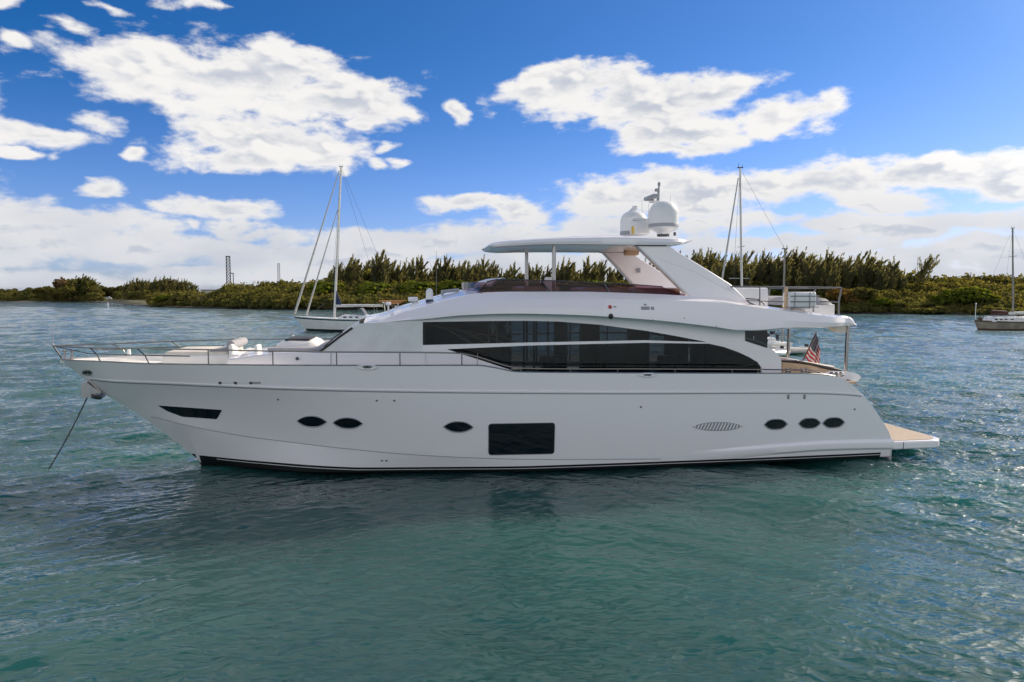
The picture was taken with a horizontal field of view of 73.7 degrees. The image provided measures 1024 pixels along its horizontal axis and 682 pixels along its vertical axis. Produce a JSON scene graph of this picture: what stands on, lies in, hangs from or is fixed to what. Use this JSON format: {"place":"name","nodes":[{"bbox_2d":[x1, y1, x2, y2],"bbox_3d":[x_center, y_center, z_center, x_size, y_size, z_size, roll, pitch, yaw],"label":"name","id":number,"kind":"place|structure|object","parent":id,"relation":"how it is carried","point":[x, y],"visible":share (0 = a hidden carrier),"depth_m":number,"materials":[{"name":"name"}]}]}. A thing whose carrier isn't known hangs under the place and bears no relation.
{"place":"outdoors","nodes":[
{"label":"outdoors","id":0,"kind":"place"},
{"bbox_2d":[0,302,1023,681],"bbox_3d":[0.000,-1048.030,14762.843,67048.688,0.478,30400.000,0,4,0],"label":"water","id":1,"kind":"structure","parent":0,"point":[134,546],"depth_m":14.19,"materials":[{"name":"teal liquid"}]},
{"bbox_2d":[0,289,204,300],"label":"undergrowth","id":2,"kind":"object","parent":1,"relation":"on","point":[91,296],"visible":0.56,"depth_m":378.31,"materials":[{"name":"green plant"}]},
{"bbox_2d":[293,165,395,331],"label":"sailboat","id":3,"kind":"object","parent":1,"relation":"on","point":[342,323],"visible":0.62,"depth_m":92.04,"materials":[{"name":"white"}]},
{"bbox_2d":[379,300,406,303],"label":"kayak","id":4,"kind":"object","parent":3,"relation":"attached to","point":[395,301],"visible":0.94,"depth_m":92.96,"materials":[{"name":"orange plastic"}]},
{"bbox_2d":[48,182,938,472],"bbox_3d":[-0.144,-0.459,22.283,27.800,9.644,6.278,-1,4,-9],"label":"motor yacht","id":5,"kind":"object","parent":1,"relation":"on","point":[446,380],"visible":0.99,"depth_m":20.05,"materials":[{"name":"white plastic"}]},
{"bbox_2d":[159,406,220,418],"bbox_3d":[-9.380,2.087,19.920,2.129,0.357,0.171,1,4,12],"label":"bow window","id":6,"kind":"structure","parent":5,"relation":"in","point":[181,411],"depth_m":19.88,"materials":[{"name":"black glass"}]},
{"bbox_2d":[488,423,554,454],"bbox_3d":[0.281,2.825,19.679,1.936,0.968,0.193,0,4,-6],"label":"hull window","id":7,"kind":"structure","parent":5,"relation":"in","point":[503,438],"depth_m":19.67,"materials":[{"name":"black glass"}]},
{"bbox_2d":[703,344,757,372],"bbox_3d":[7.239,0.066,23.511,0.060,2.100,4.700,-1,4,-9],"label":"window","id":8,"kind":"structure","parent":5,"relation":"in","point":[715,357],"depth_m":23.22,"materials":[{"name":"black glass"}]},
{"bbox_2d":[745,330,766,347],"bbox_3d":[7.534,-0.083,21.066,0.750,0.616,0.111,-1,4,-9],"label":"aft side window","id":9,"kind":"structure","parent":5,"relation":"in","point":[759,338],"depth_m":21.05,"materials":[{"name":"black glass"}]},
{"bbox_2d":[783,287,818,309],"bbox_3d":[8.984,-1.327,21.378,1.023,0.722,0.553,-1,4,-9],"label":"life raft canister","id":10,"kind":"object","parent":5,"relation":"attached to","point":[800,300],"visible":0.99,"depth_m":21.16,"materials":[{"name":"plastic"}]},
{"bbox_2d":[802,331,819,362],"bbox_3d":[10.649,0.492,24.313,0.691,1.715,0.207,-1,4,-9],"label":"ensign flag","id":11,"kind":"object","parent":5,"relation":"attached to","point":[812,354],"visible":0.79,"depth_m":24.35,"materials":[{"name":"multicoloured fabric"}]},
{"bbox_2d":[721,163,792,348],"bbox_3d":[20.867,-7.205,60.514,7.705,16.760,3.200,0,4,-4],"label":"sailboat","id":12,"kind":"object","parent":1,"relation":"on","point":[771,340],"visible":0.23,"depth_m":60.25,"materials":[{"name":"white"}]},
{"bbox_2d":[772,345,785,355],"bbox_3d":[21.338,1.010,55.993,3.448,1.124,1.637,-3,5,-40],"label":"dinghy","id":13,"kind":"object","parent":1,"relation":"on","point":[781,351],"visible":0.52,"depth_m":55.91,"materials":[{"name":"grey plastic"}]},
{"bbox_2d":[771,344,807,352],"bbox_3d":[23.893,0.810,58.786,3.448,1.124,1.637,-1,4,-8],"label":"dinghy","id":14,"kind":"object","parent":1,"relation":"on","point":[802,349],"visible":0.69,"depth_m":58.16,"materials":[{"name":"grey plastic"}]},
{"bbox_2d":[974,228,1023,329],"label":"sailboat","id":15,"kind":"object","parent":1,"relation":"on","point":[1002,321],"visible":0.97,"depth_m":95.90,"materials":[{"name":"grey plastic"}]},
{"bbox_2d":[0,293,1023,314],"bbox_3d":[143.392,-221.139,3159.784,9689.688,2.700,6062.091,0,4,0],"label":"land","id":16,"kind":"structure","parent":0,"point":[133,302],"depth_m":217.46,"materials":[{"name":"green plant"}]},
{"bbox_2d":[32,287,52,292],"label":"leafy tree","id":17,"kind":"object","parent":16,"relation":"on","point":[39,289],"visible":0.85,"depth_m":383.61,"materials":[{"name":"green plant"}]},
{"bbox_2d":[52,277,68,288],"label":"leafy tree","id":18,"kind":"object","parent":16,"relation":"on","point":[57,283],"visible":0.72,"depth_m":388.81,"materials":[{"name":"green plant"}]},
{"bbox_2d":[56,282,76,299],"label":"leafy tree","id":19,"kind":"object","parent":16,"relation":"on","point":[63,289],"visible":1,"depth_m":381.24,"materials":[{"name":"green plant"}]},
{"bbox_2d":[60,278,85,299],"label":"leafy tree","id":20,"kind":"object","parent":16,"relation":"on","point":[73,281],"visible":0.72,"depth_m":385.10,"materials":[{"name":"green plant"}]},
{"bbox_2d":[74,278,97,292],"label":"leafy tree","id":21,"kind":"object","parent":16,"relation":"on","point":[84,281],"visible":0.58,"depth_m":387.69,"materials":[{"name":"green plant"}]},
{"bbox_2d":[80,280,100,292],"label":"leafy tree","id":22,"kind":"object","parent":16,"relation":"on","point":[92,286],"visible":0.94,"depth_m":383.96,"materials":[{"name":"green plant"}]},
{"bbox_2d":[124,281,131,299],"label":"casuarina tree","id":23,"kind":"object","parent":16,"relation":"on","point":[127,289],"visible":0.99,"depth_m":343.27,"materials":[{"name":"green plant"}]},
{"bbox_2d":[151,278,159,290],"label":"casuarina tree","id":24,"kind":"object","parent":16,"relation":"on","point":[154,285],"visible":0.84,"depth_m":331.04,"materials":[{"name":"green plant"}]},
{"bbox_2d":[153,294,169,301],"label":"shrub","id":25,"kind":"object","parent":16,"relation":"on","point":[161,298],"visible":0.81,"depth_m":247.19,"materials":[{"name":"green plant"}]},
{"bbox_2d":[160,276,168,291],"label":"casuarina tree","id":26,"kind":"object","parent":16,"relation":"on","point":[163,286],"visible":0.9,"depth_m":332.01,"materials":[{"name":"green plant"}]},
{"bbox_2d":[225,256,233,284],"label":"lattice tower","id":27,"kind":"structure","parent":16,"relation":"on","point":[227,272],"depth_m":616.24,"materials":[{"name":"metal"}]},
{"bbox_2d":[145,277,479,308],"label":"mangrove thicket","id":28,"kind":"object","parent":16,"relation":"on","point":[278,294],"visible":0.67,"depth_m":217.94,"materials":[{"name":"green plant"}]},
{"bbox_2d":[292,280,355,294],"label":"shrub","id":29,"kind":"object","parent":16,"relation":"on","point":[321,287],"visible":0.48,"depth_m":213.84,"materials":[{"name":"green plant"}]},
{"bbox_2d":[343,257,359,284],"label":"casuarina tree","id":30,"kind":"object","parent":16,"relation":"on","point":[349,276],"visible":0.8,"depth_m":223.40,"materials":[{"name":"green plant"}]},
{"bbox_2d":[362,269,370,280],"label":"leafy tree","id":31,"kind":"object","parent":16,"relation":"on","point":[367,274],"visible":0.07,"depth_m":233.97,"materials":[{"name":"green plant"}]},
{"bbox_2d":[355,281,399,293],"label":"shrub","id":32,"kind":"object","parent":16,"relation":"on","point":[368,287],"visible":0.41,"depth_m":212.79,"materials":[{"name":"green plant"}]},
{"bbox_2d":[370,252,387,282],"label":"casuarina tree","id":33,"kind":"object","parent":16,"relation":"on","point":[375,270],"visible":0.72,"depth_m":226.34,"materials":[{"name":"green plant"}]},
{"bbox_2d":[380,257,392,283],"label":"casuarina tree","id":34,"kind":"object","parent":16,"relation":"on","point":[387,270],"visible":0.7,"depth_m":223.52,"materials":[{"name":"green plant"}]},
{"bbox_2d":[396,261,406,282],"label":"casuarina tree","id":35,"kind":"object","parent":16,"relation":"on","point":[399,272],"visible":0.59,"depth_m":228.08,"materials":[{"name":"green plant"}]},
{"bbox_2d":[390,272,425,282],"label":"leafy tree","id":36,"kind":"object","parent":16,"relation":"on","point":[393,275],"visible":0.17,"depth_m":232.44,"materials":[{"name":"green plant"}]},
{"bbox_2d":[391,280,434,293],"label":"shrub","id":37,"kind":"object","parent":16,"relation":"on","point":[411,286],"visible":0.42,"depth_m":211.35,"materials":[{"name":"green plant"}]},
{"bbox_2d":[407,257,420,280],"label":"casuarina tree","id":38,"kind":"object","parent":16,"relation":"on","point":[412,268],"visible":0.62,"depth_m":223.13,"materials":[{"name":"green plant"}]},
{"bbox_2d":[417,255,428,278],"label":"casuarina tree","id":39,"kind":"object","parent":16,"relation":"on","point":[421,269],"visible":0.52,"depth_m":238.14,"materials":[{"name":"green plant"}]},
{"bbox_2d":[431,258,441,277],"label":"casuarina tree","id":40,"kind":"object","parent":16,"relation":"on","point":[434,267],"visible":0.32,"depth_m":247.97,"materials":[{"name":"green plant"}]},
{"bbox_2d":[434,259,445,283],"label":"casuarina tree","id":41,"kind":"object","parent":16,"relation":"on","point":[440,269],"visible":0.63,"depth_m":223.59,"materials":[{"name":"green plant"}]},
{"bbox_2d":[442,253,452,281],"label":"casuarina tree","id":42,"kind":"object","parent":16,"relation":"on","point":[447,269],"visible":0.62,"depth_m":224.71,"materials":[{"name":"green plant"}]},
{"bbox_2d":[433,279,467,292],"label":"shrub","id":43,"kind":"object","parent":16,"relation":"on","point":[446,284],"visible":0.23,"depth_m":210.00,"materials":[{"name":"green plant"}]},
{"bbox_2d":[448,260,461,279],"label":"casuarina tree","id":44,"kind":"object","parent":16,"relation":"on","point":[451,275],"visible":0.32,"depth_m":236.90,"materials":[{"name":"green plant"}]},
{"bbox_2d":[452,267,460,280],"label":"casuarina tree","id":45,"kind":"object","parent":16,"relation":"on","point":[456,276],"visible":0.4,"depth_m":232.80,"materials":[{"name":"green plant"}]},
{"bbox_2d":[467,263,474,281],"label":"casuarina tree","id":46,"kind":"object","parent":16,"relation":"on","point":[470,273],"visible":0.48,"depth_m":228.23,"materials":[{"name":"green plant"}]},
{"bbox_2d":[471,262,479,280],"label":"casuarina tree","id":47,"kind":"object","parent":16,"relation":"on","point":[475,277],"visible":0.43,"depth_m":239.31,"materials":[{"name":"green plant"}]},
{"bbox_2d":[483,263,494,279],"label":"casuarina tree","id":48,"kind":"object","parent":16,"relation":"on","point":[487,273],"visible":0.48,"depth_m":224.51,"materials":[{"name":"green plant"}]},
{"bbox_2d":[492,260,500,277],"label":"casuarina tree","id":49,"kind":"object","parent":16,"relation":"on","point":[495,275],"visible":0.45,"depth_m":236.75,"materials":[{"name":"green plant"}]},
{"bbox_2d":[504,264,517,278],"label":"casuarina tree","id":50,"kind":"object","parent":16,"relation":"on","point":[509,275],"visible":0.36,"depth_m":220.79,"materials":[{"name":"green plant"}]},
{"bbox_2d":[510,261,520,278],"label":"casuarina tree","id":51,"kind":"object","parent":16,"relation":"on","point":[515,275],"visible":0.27,"depth_m":226.74,"materials":[{"name":"green plant"}]},
{"bbox_2d":[534,264,542,279],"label":"casuarina tree","id":52,"kind":"object","parent":16,"relation":"on","point":[538,273],"visible":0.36,"depth_m":226.07,"materials":[{"name":"green plant"}]},
{"bbox_2d":[557,257,570,279],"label":"casuarina tree","id":53,"kind":"object","parent":16,"relation":"on","point":[560,272],"visible":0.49,"depth_m":218.57,"materials":[{"name":"green plant"}]},
{"bbox_2d":[501,276,629,283],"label":"mangrove thicket","id":54,"kind":"object","parent":16,"relation":"on","point":[617,281],"depth_m":214.90,"materials":[{"name":"green plant"}]},
{"bbox_2d":[560,258,576,280],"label":"casuarina tree","id":55,"kind":"object","parent":16,"relation":"on","point":[567,274],"visible":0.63,"depth_m":216.13,"materials":[{"name":"green plant"}]},
{"bbox_2d":[582,256,596,281],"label":"casuarina tree","id":56,"kind":"object","parent":16,"relation":"on","point":[587,267],"visible":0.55,"depth_m":227.13,"materials":[{"name":"green plant"}]},
{"bbox_2d":[589,264,599,279],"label":"casuarina tree","id":57,"kind":"object","parent":16,"relation":"on","point":[592,275],"visible":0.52,"depth_m":218.71,"materials":[{"name":"green plant"}]},
{"bbox_2d":[598,260,609,282],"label":"casuarina tree","id":58,"kind":"object","parent":16,"relation":"on","point":[602,277],"visible":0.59,"depth_m":215.64,"materials":[{"name":"green plant"}]},
{"bbox_2d":[706,248,717,272],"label":"casuarina tree","id":59,"kind":"object","parent":16,"relation":"on","point":[711,263],"visible":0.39,"depth_m":190.97,"materials":[{"name":"green plant"}]},
{"bbox_2d":[713,259,722,277],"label":"casuarina tree","id":60,"kind":"object","parent":16,"relation":"on","point":[718,266],"visible":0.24,"depth_m":186.09,"materials":[{"name":"green plant"}]},
{"bbox_2d":[723,256,737,284],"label":"casuarina tree","id":61,"kind":"object","parent":16,"relation":"on","point":[729,270],"visible":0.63,"depth_m":186.57,"materials":[{"name":"green plant"}]},
{"bbox_2d":[732,262,747,285],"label":"casuarina tree","id":62,"kind":"object","parent":16,"relation":"on","point":[736,281],"visible":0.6,"depth_m":186.83,"materials":[{"name":"green plant"}]},
{"bbox_2d":[739,250,757,263],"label":"casuarina tree","id":63,"kind":"object","parent":16,"relation":"on","point":[750,256],"visible":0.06,"depth_m":208.27,"materials":[{"name":"green plant"}]},
{"bbox_2d":[744,265,755,285],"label":"casuarina tree","id":64,"kind":"object","parent":16,"relation":"on","point":[750,276],"visible":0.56,"depth_m":182.15,"materials":[{"name":"green plant"}]},
{"bbox_2d":[743,255,756,285],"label":"casuarina tree","id":65,"kind":"object","parent":16,"relation":"on","point":[751,264],"visible":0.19,"depth_m":187.59,"materials":[{"name":"green plant"}]},
{"bbox_2d":[754,256,765,283],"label":"casuarina tree","id":66,"kind":"object","parent":16,"relation":"on","point":[759,274],"visible":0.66,"depth_m":195.77,"materials":[{"name":"green plant"}]},
{"bbox_2d":[762,249,770,281],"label":"casuarina tree","id":67,"kind":"object","parent":16,"relation":"on","point":[764,259],"visible":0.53,"depth_m":197.10,"materials":[{"name":"green plant"}]},
{"bbox_2d":[751,283,782,295],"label":"shrub","id":68,"kind":"object","parent":16,"relation":"on","point":[772,292],"visible":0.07,"depth_m":188.07,"materials":[{"name":"green plant"}]},
{"bbox_2d":[766,252,776,274],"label":"casuarina tree","id":69,"kind":"object","parent":16,"relation":"on","point":[770,262],"visible":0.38,"depth_m":198.67,"materials":[{"name":"green plant"}]},
{"bbox_2d":[765,262,778,284],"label":"casuarina tree","id":70,"kind":"object","parent":16,"relation":"on","point":[770,278],"visible":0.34,"depth_m":192.54,"materials":[{"name":"green plant"}]},
{"bbox_2d":[770,263,782,294],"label":"casuarina tree","id":71,"kind":"object","parent":16,"relation":"on","point":[775,281],"visible":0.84,"depth_m":188.72,"materials":[{"name":"green plant"}]},
{"bbox_2d":[774,255,794,291],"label":"casuarina tree","id":72,"kind":"object","parent":16,"relation":"on","point":[780,278],"visible":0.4,"depth_m":190.50,"materials":[{"name":"green plant"}]},
{"bbox_2d":[779,246,792,293],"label":"casuarina tree","id":73,"kind":"object","parent":16,"relation":"on","point":[787,262],"visible":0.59,"depth_m":188.96,"materials":[{"name":"green plant"}]},
{"bbox_2d":[788,258,800,290],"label":"casuarina tree","id":74,"kind":"object","parent":16,"relation":"on","point":[792,273],"visible":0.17,"depth_m":194.22,"materials":[{"name":"green plant"}]},
{"bbox_2d":[793,267,802,291],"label":"casuarina tree","id":75,"kind":"object","parent":16,"relation":"on","point":[798,278],"visible":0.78,"depth_m":182.40,"materials":[{"name":"green plant"}]},
{"bbox_2d":[794,247,804,279],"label":"casuarina tree","id":76,"kind":"object","parent":16,"relation":"on","point":[797,260],"visible":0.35,"depth_m":199.75,"materials":[{"name":"green plant"}]},
{"bbox_2d":[798,247,817,277],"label":"casuarina tree","id":77,"kind":"object","parent":16,"relation":"on","point":[802,257],"visible":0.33,"depth_m":196.40,"materials":[{"name":"green plant"}]},
{"bbox_2d":[800,254,817,291],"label":"casuarina tree","id":78,"kind":"object","parent":16,"relation":"on","point":[808,276],"visible":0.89,"depth_m":190.72,"materials":[{"name":"green plant"}]},
{"bbox_2d":[809,253,827,293],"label":"casuarina tree","id":79,"kind":"object","parent":16,"relation":"on","point":[819,276],"visible":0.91,"depth_m":188.32,"materials":[{"name":"green plant"}]},
{"bbox_2d":[823,267,835,296],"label":"casuarina tree","id":80,"kind":"object","parent":16,"relation":"on","point":[830,281],"visible":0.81,"depth_m":183.06,"materials":[{"name":"green plant"}]},
{"bbox_2d":[824,251,840,271],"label":"casuarina tree","id":81,"kind":"object","parent":16,"relation":"on","point":[834,260],"visible":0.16,"depth_m":199.24,"materials":[{"name":"green plant"}]},
{"bbox_2d":[826,257,842,278],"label":"casuarina tree","id":82,"kind":"object","parent":16,"relation":"on","point":[833,268],"visible":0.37,"depth_m":188.22,"materials":[{"name":"green plant"}]},
{"bbox_2d":[833,266,841,286],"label":"casuarina tree","id":83,"kind":"object","parent":16,"relation":"on","point":[837,280],"visible":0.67,"depth_m":182.07,"materials":[{"name":"green plant"}]},
{"bbox_2d":[839,260,850,286],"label":"casuarina tree","id":84,"kind":"object","parent":16,"relation":"on","point":[841,278],"visible":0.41,"depth_m":193.89,"materials":[{"name":"green plant"}]},
{"bbox_2d":[826,288,868,302],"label":"shrub","id":85,"kind":"object","parent":16,"relation":"on","point":[834,294],"visible":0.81,"depth_m":173.84,"materials":[{"name":"green plant"}]},
{"bbox_2d":[841,255,857,287],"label":"casuarina tree","id":86,"kind":"object","parent":16,"relation":"on","point":[848,277],"visible":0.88,"depth_m":190.80,"materials":[{"name":"green plant"}]},
{"bbox_2d":[856,257,867,287],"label":"casuarina tree","id":87,"kind":"object","parent":16,"relation":"on","point":[860,271],"visible":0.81,"depth_m":192.17,"materials":[{"name":"green plant"}]},
{"bbox_2d":[849,287,880,299],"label":"shrub","id":88,"kind":"object","parent":16,"relation":"on","point":[865,293],"visible":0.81,"depth_m":172.28,"materials":[{"name":"green plant"}]},
{"bbox_2d":[865,250,875,284],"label":"casuarina tree","id":89,"kind":"object","parent":16,"relation":"on","point":[868,258],"visible":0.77,"depth_m":193.47,"materials":[{"name":"green plant"}]},
{"bbox_2d":[863,259,877,286],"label":"casuarina tree","id":90,"kind":"object","parent":16,"relation":"on","point":[873,271],"visible":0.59,"depth_m":193.28,"materials":[{"name":"green plant"}]},
{"bbox_2d":[865,297,896,306],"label":"shrub","id":91,"kind":"object","parent":16,"relation":"on","point":[881,301],"visible":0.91,"depth_m":168.62,"materials":[{"name":"green plant"}]},
{"bbox_2d":[875,256,890,289],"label":"casuarina tree","id":92,"kind":"object","parent":16,"relation":"on","point":[880,267],"visible":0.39,"depth_m":189.28,"materials":[{"name":"green plant"}]},
{"bbox_2d":[877,265,889,291],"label":"casuarina tree","id":93,"kind":"object","parent":16,"relation":"on","point":[882,283],"visible":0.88,"depth_m":184.61,"materials":[{"name":"green plant"}]},
{"bbox_2d":[888,271,896,288],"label":"casuarina tree","id":94,"kind":"object","parent":16,"relation":"on","point":[892,283],"visible":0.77,"depth_m":187.62,"materials":[{"name":"green plant"}]},
{"bbox_2d":[886,256,902,289],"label":"casuarina tree","id":95,"kind":"object","parent":16,"relation":"on","point":[894,267],"visible":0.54,"depth_m":189.59,"materials":[{"name":"green plant"}]},
{"bbox_2d":[769,272,1023,313],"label":"mangrove thicket","id":96,"kind":"object","parent":16,"relation":"on","point":[915,296],"visible":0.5,"depth_m":175.99,"materials":[{"name":"green plant"}]},
{"bbox_2d":[896,271,909,291],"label":"casuarina tree","id":97,"kind":"object","parent":16,"relation":"on","point":[902,283],"visible":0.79,"depth_m":188.85,"materials":[{"name":"green plant"}]},
{"bbox_2d":[885,270,924,281],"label":"leafy tree","id":98,"kind":"object","parent":16,"relation":"on","point":[912,277],"visible":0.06,"depth_m":201.22,"materials":[{"name":"green plant"}]},
{"bbox_2d":[913,253,939,283],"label":"casuarina tree","id":99,"kind":"object","parent":16,"relation":"on","point":[925,267],"visible":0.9,"depth_m":190.04,"materials":[{"name":"green plant"}]},
{"bbox_2d":[928,293,964,304],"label":"shrub","id":100,"kind":"object","parent":16,"relation":"on","point":[936,298],"visible":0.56,"depth_m":167.41,"materials":[{"name":"green plant"}]},
{"bbox_2d":[940,286,996,304],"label":"shrub","id":101,"kind":"object","parent":16,"relation":"on","point":[963,295],"visible":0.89,"depth_m":164.46,"materials":[{"name":"green plant"}]},
{"bbox_2d":[968,287,1002,303],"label":"shrub","id":102,"kind":"object","parent":16,"relation":"on","point":[988,293],"visible":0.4,"depth_m":164.29,"materials":[{"name":"green plant"}]},
{"bbox_2d":[0,0,1023,291],"label":"sky","id":103,"kind":"structure","parent":0,"point":[145,139],"materials":[{"name":"blue"}]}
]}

